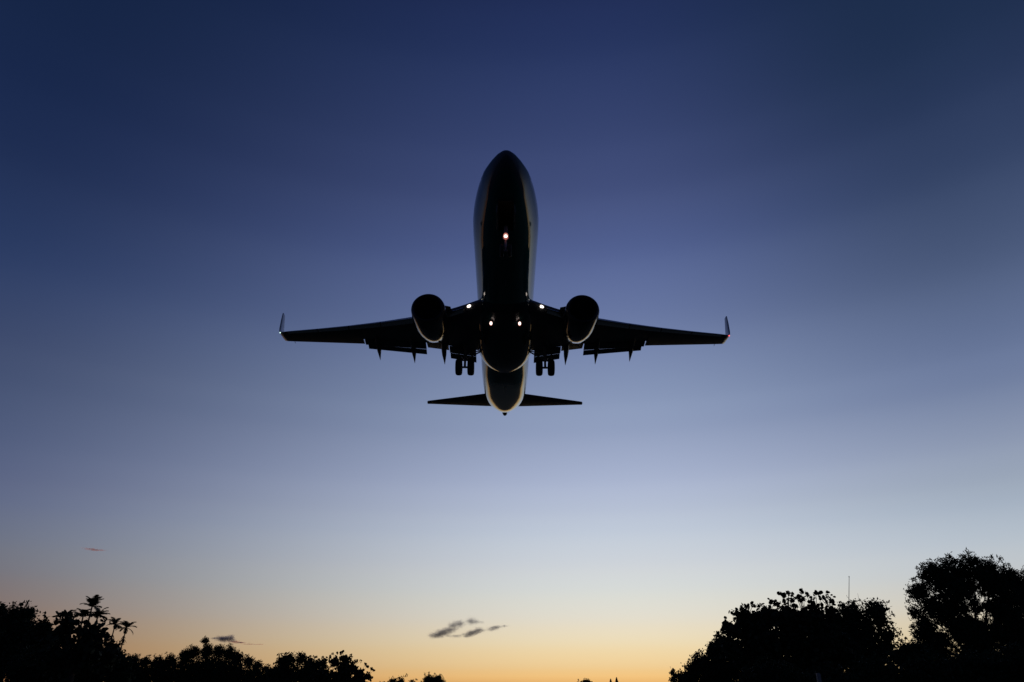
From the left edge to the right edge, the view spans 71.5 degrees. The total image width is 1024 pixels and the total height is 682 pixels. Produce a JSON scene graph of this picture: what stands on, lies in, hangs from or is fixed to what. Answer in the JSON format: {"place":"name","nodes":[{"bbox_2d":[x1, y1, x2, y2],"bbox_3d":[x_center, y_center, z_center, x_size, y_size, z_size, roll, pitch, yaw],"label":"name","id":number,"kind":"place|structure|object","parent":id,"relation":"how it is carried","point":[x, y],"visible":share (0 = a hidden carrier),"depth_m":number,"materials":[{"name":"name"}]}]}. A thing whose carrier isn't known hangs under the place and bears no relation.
{"place":"outdoors","nodes":[
{"label":"outdoors","id":0,"kind":"place"},
{"bbox_2d":[279,150,729,415],"bbox_3d":[-1.349,-1.695,55.825,29.568,12.205,34.475,-19,-32,33],"label":"airliner","id":1,"kind":"object","parent":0,"point":[505,325],"visible":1,"depth_m":47.68,"materials":[{"name":"paint"}]},
{"bbox_2d":[0,0,1023,681],"label":"sky","id":2,"kind":"structure","parent":0,"point":[839,182],"materials":[{"name":"blue"}]},
{"bbox_2d":[816,673,821,681],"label":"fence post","id":3,"kind":"object","parent":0,"point":[818,676],"visible":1,"depth_m":21.65,"materials":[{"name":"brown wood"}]},
{"label":"ground","id":4,"kind":"structure","parent":0,"visible":0},
{"bbox_2d":[0,600,41,681],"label":"broadleaf tree","id":5,"kind":"object","parent":4,"relation":"on","point":[19,622],"visible":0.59,"depth_m":46.02,"materials":[{"name":"black plant"}]},
{"bbox_2d":[12,611,59,665],"bbox_3d":[-28.680,19.381,42.788,3.036,5.936,2.884,0,-26,0],"label":"tree","id":6,"kind":"object","parent":4,"relation":"on","point":[35,635],"visible":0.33,"depth_m":42.95,"materials":[{"name":"black plant"}]},
{"bbox_2d":[24,610,124,681],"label":"broadleaf tree","id":7,"kind":"object","parent":4,"relation":"on","point":[83,655],"visible":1,"depth_m":34.73,"materials":[{"name":"black plant"}]},
{"bbox_2d":[73,608,94,625],"bbox_3d":[-34.163,24.635,55.209,1.777,7.314,1.793,14,-29,-26],"label":"palm tree","id":8,"kind":"object","parent":4,"relation":"on","point":[82,612],"visible":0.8,"depth_m":56.45,"materials":[{"name":"black plant"}]},
{"bbox_2d":[80,595,101,619],"bbox_3d":[-33.387,23.998,54.996,1.481,8.273,1.878,0,-26,0],"label":"palm tree","id":9,"kind":"object","parent":4,"relation":"on","point":[94,600],"visible":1,"depth_m":56.47,"materials":[{"name":"black plant"}]},
{"bbox_2d":[86,606,109,620],"bbox_3d":[-32.496,24.246,54.483,1.767,7.380,1.548,14,-29,-26],"label":"palm tree","id":10,"kind":"object","parent":4,"relation":"on","point":[98,612],"visible":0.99,"depth_m":55.77,"materials":[{"name":"black plant"}]},
{"bbox_2d":[106,617,124,641],"bbox_3d":[-30.152,23.958,52.809,1.261,6.436,1.169,0,-26,0],"label":"palm tree","id":11,"kind":"object","parent":4,"relation":"on","point":[114,621],"visible":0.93,"depth_m":53.88,"materials":[{"name":"black plant"}]},
{"bbox_2d":[116,621,136,648],"bbox_3d":[-29.458,24.236,53.166,1.340,6.246,1.370,0,-26,0],"label":"palm tree","id":12,"kind":"object","parent":4,"relation":"on","point":[126,624],"visible":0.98,"depth_m":54.20,"materials":[{"name":"black plant"}]},
{"bbox_2d":[127,653,151,681],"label":"wooded rise tree","id":13,"kind":"object","parent":4,"relation":"on","point":[141,665],"visible":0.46,"depth_m":103.75,"materials":[{"name":"black plant"}]},
{"bbox_2d":[142,652,177,681],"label":"wooded rise tree","id":14,"kind":"object","parent":4,"relation":"on","point":[160,666],"visible":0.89,"depth_m":103.43,"materials":[{"name":"black plant"}]},
{"bbox_2d":[166,644,202,681],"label":"wooded rise tree","id":15,"kind":"object","parent":4,"relation":"on","point":[185,668],"visible":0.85,"depth_m":103.73,"materials":[{"name":"black plant"}]},
{"bbox_2d":[200,636,209,644],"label":"slender tree","id":16,"kind":"object","parent":4,"relation":"on","point":[204,640],"visible":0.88,"depth_m":108.68,"materials":[{"name":"black plant"}]},
{"bbox_2d":[190,642,226,681],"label":"wooded rise tree","id":17,"kind":"object","parent":4,"relation":"on","point":[207,665],"visible":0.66,"depth_m":104.18,"materials":[{"name":"black plant"}]},
{"bbox_2d":[211,643,249,681],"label":"wooded rise tree","id":18,"kind":"object","parent":4,"relation":"on","point":[230,669],"visible":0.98,"depth_m":103.06,"materials":[{"name":"black plant"}]},
{"bbox_2d":[239,654,271,681],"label":"wooded rise tree","id":19,"kind":"object","parent":4,"relation":"on","point":[254,673],"visible":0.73,"depth_m":103.27,"materials":[{"name":"black plant"}]},
{"bbox_2d":[265,651,328,681],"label":"broadleaf tree","id":20,"kind":"object","parent":4,"relation":"on","point":[285,669],"visible":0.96,"depth_m":81.50,"materials":[{"name":"black plant"}]},
{"bbox_2d":[309,650,374,681],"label":"broadleaf tree","id":21,"kind":"object","parent":4,"relation":"on","point":[345,671],"visible":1,"depth_m":73.92,"materials":[{"name":"black plant"}]},
{"bbox_2d":[380,673,417,681],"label":"broadleaf tree","id":22,"kind":"object","parent":4,"relation":"on","point":[395,679],"visible":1,"depth_m":135.47,"materials":[{"name":"black plant"}]},
{"bbox_2d":[420,672,445,681],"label":"broadleaf tree","id":23,"kind":"object","parent":4,"relation":"on","point":[430,678],"visible":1,"depth_m":126.12,"materials":[{"name":"black plant"}]},
{"bbox_2d":[577,678,592,681],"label":"broadleaf tree","id":24,"kind":"object","parent":4,"relation":"on","point":[586,680],"visible":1,"depth_m":180.20,"materials":[{"name":"black plant"}]},
{"bbox_2d":[668,668,686,681],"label":"shrub","id":25,"kind":"object","parent":4,"relation":"on","point":[677,677],"visible":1,"depth_m":39.70,"materials":[{"name":"black plant"}]},
{"bbox_2d":[680,631,744,681],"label":"sloping shrub","id":26,"kind":"object","parent":4,"relation":"on","point":[708,665],"visible":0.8,"depth_m":41.39,"materials":[{"name":"black plant"}]},
{"bbox_2d":[716,588,856,681],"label":"broadleaf tree","id":27,"kind":"object","parent":4,"relation":"on","point":[804,638],"visible":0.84,"depth_m":38.42,"materials":[{"name":"black plant"}]},
{"bbox_2d":[803,660,862,681],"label":"bush","id":28,"kind":"object","parent":4,"relation":"on","point":[832,674],"visible":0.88,"depth_m":27.01,"materials":[{"name":"black plant"}]},
{"bbox_2d":[828,597,902,673],"bbox_3d":[22.500,20.250,45.860,5.426,7.063,3.479,5,-26,-11],"label":"broadleaf tree","id":29,"kind":"object","parent":4,"relation":"on","point":[857,624],"visible":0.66,"depth_m":46.07,"materials":[{"name":"black plant"}]},
{"bbox_2d":[845,650,918,681],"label":"bush","id":30,"kind":"object","parent":4,"relation":"on","point":[876,669],"visible":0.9,"depth_m":26.93,"materials":[{"name":"black plant"}]},
{"bbox_2d":[883,636,938,668],"bbox_3d":[20.484,17.132,36.037,2.861,4.074,1.577,0,-26,0],"label":"scrub bush","id":31,"kind":"object","parent":4,"relation":"on","point":[901,653],"visible":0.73,"depth_m":36.46,"materials":[{"name":"black plant"}]},
{"bbox_2d":[898,644,968,681],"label":"bush","id":32,"kind":"object","parent":4,"relation":"on","point":[928,669],"visible":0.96,"depth_m":26.77,"materials":[{"name":"black plant"}]},
{"bbox_2d":[903,547,1023,662],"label":"broadleaf tree","id":33,"kind":"object","parent":4,"relation":"on","point":[955,618],"visible":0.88,"depth_m":51.20,"materials":[{"name":"black plant"}]},
{"bbox_2d":[942,645,1007,681],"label":"bush","id":34,"kind":"object","parent":4,"relation":"on","point":[974,667],"visible":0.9,"depth_m":26.71,"materials":[{"name":"black plant"}]},
{"bbox_2d":[998,565,1023,650],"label":"broadleaf tree","id":35,"kind":"object","parent":4,"relation":"on","point":[1022,594],"visible":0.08,"depth_m":60.21,"materials":[{"name":"black plant"}]}
]}

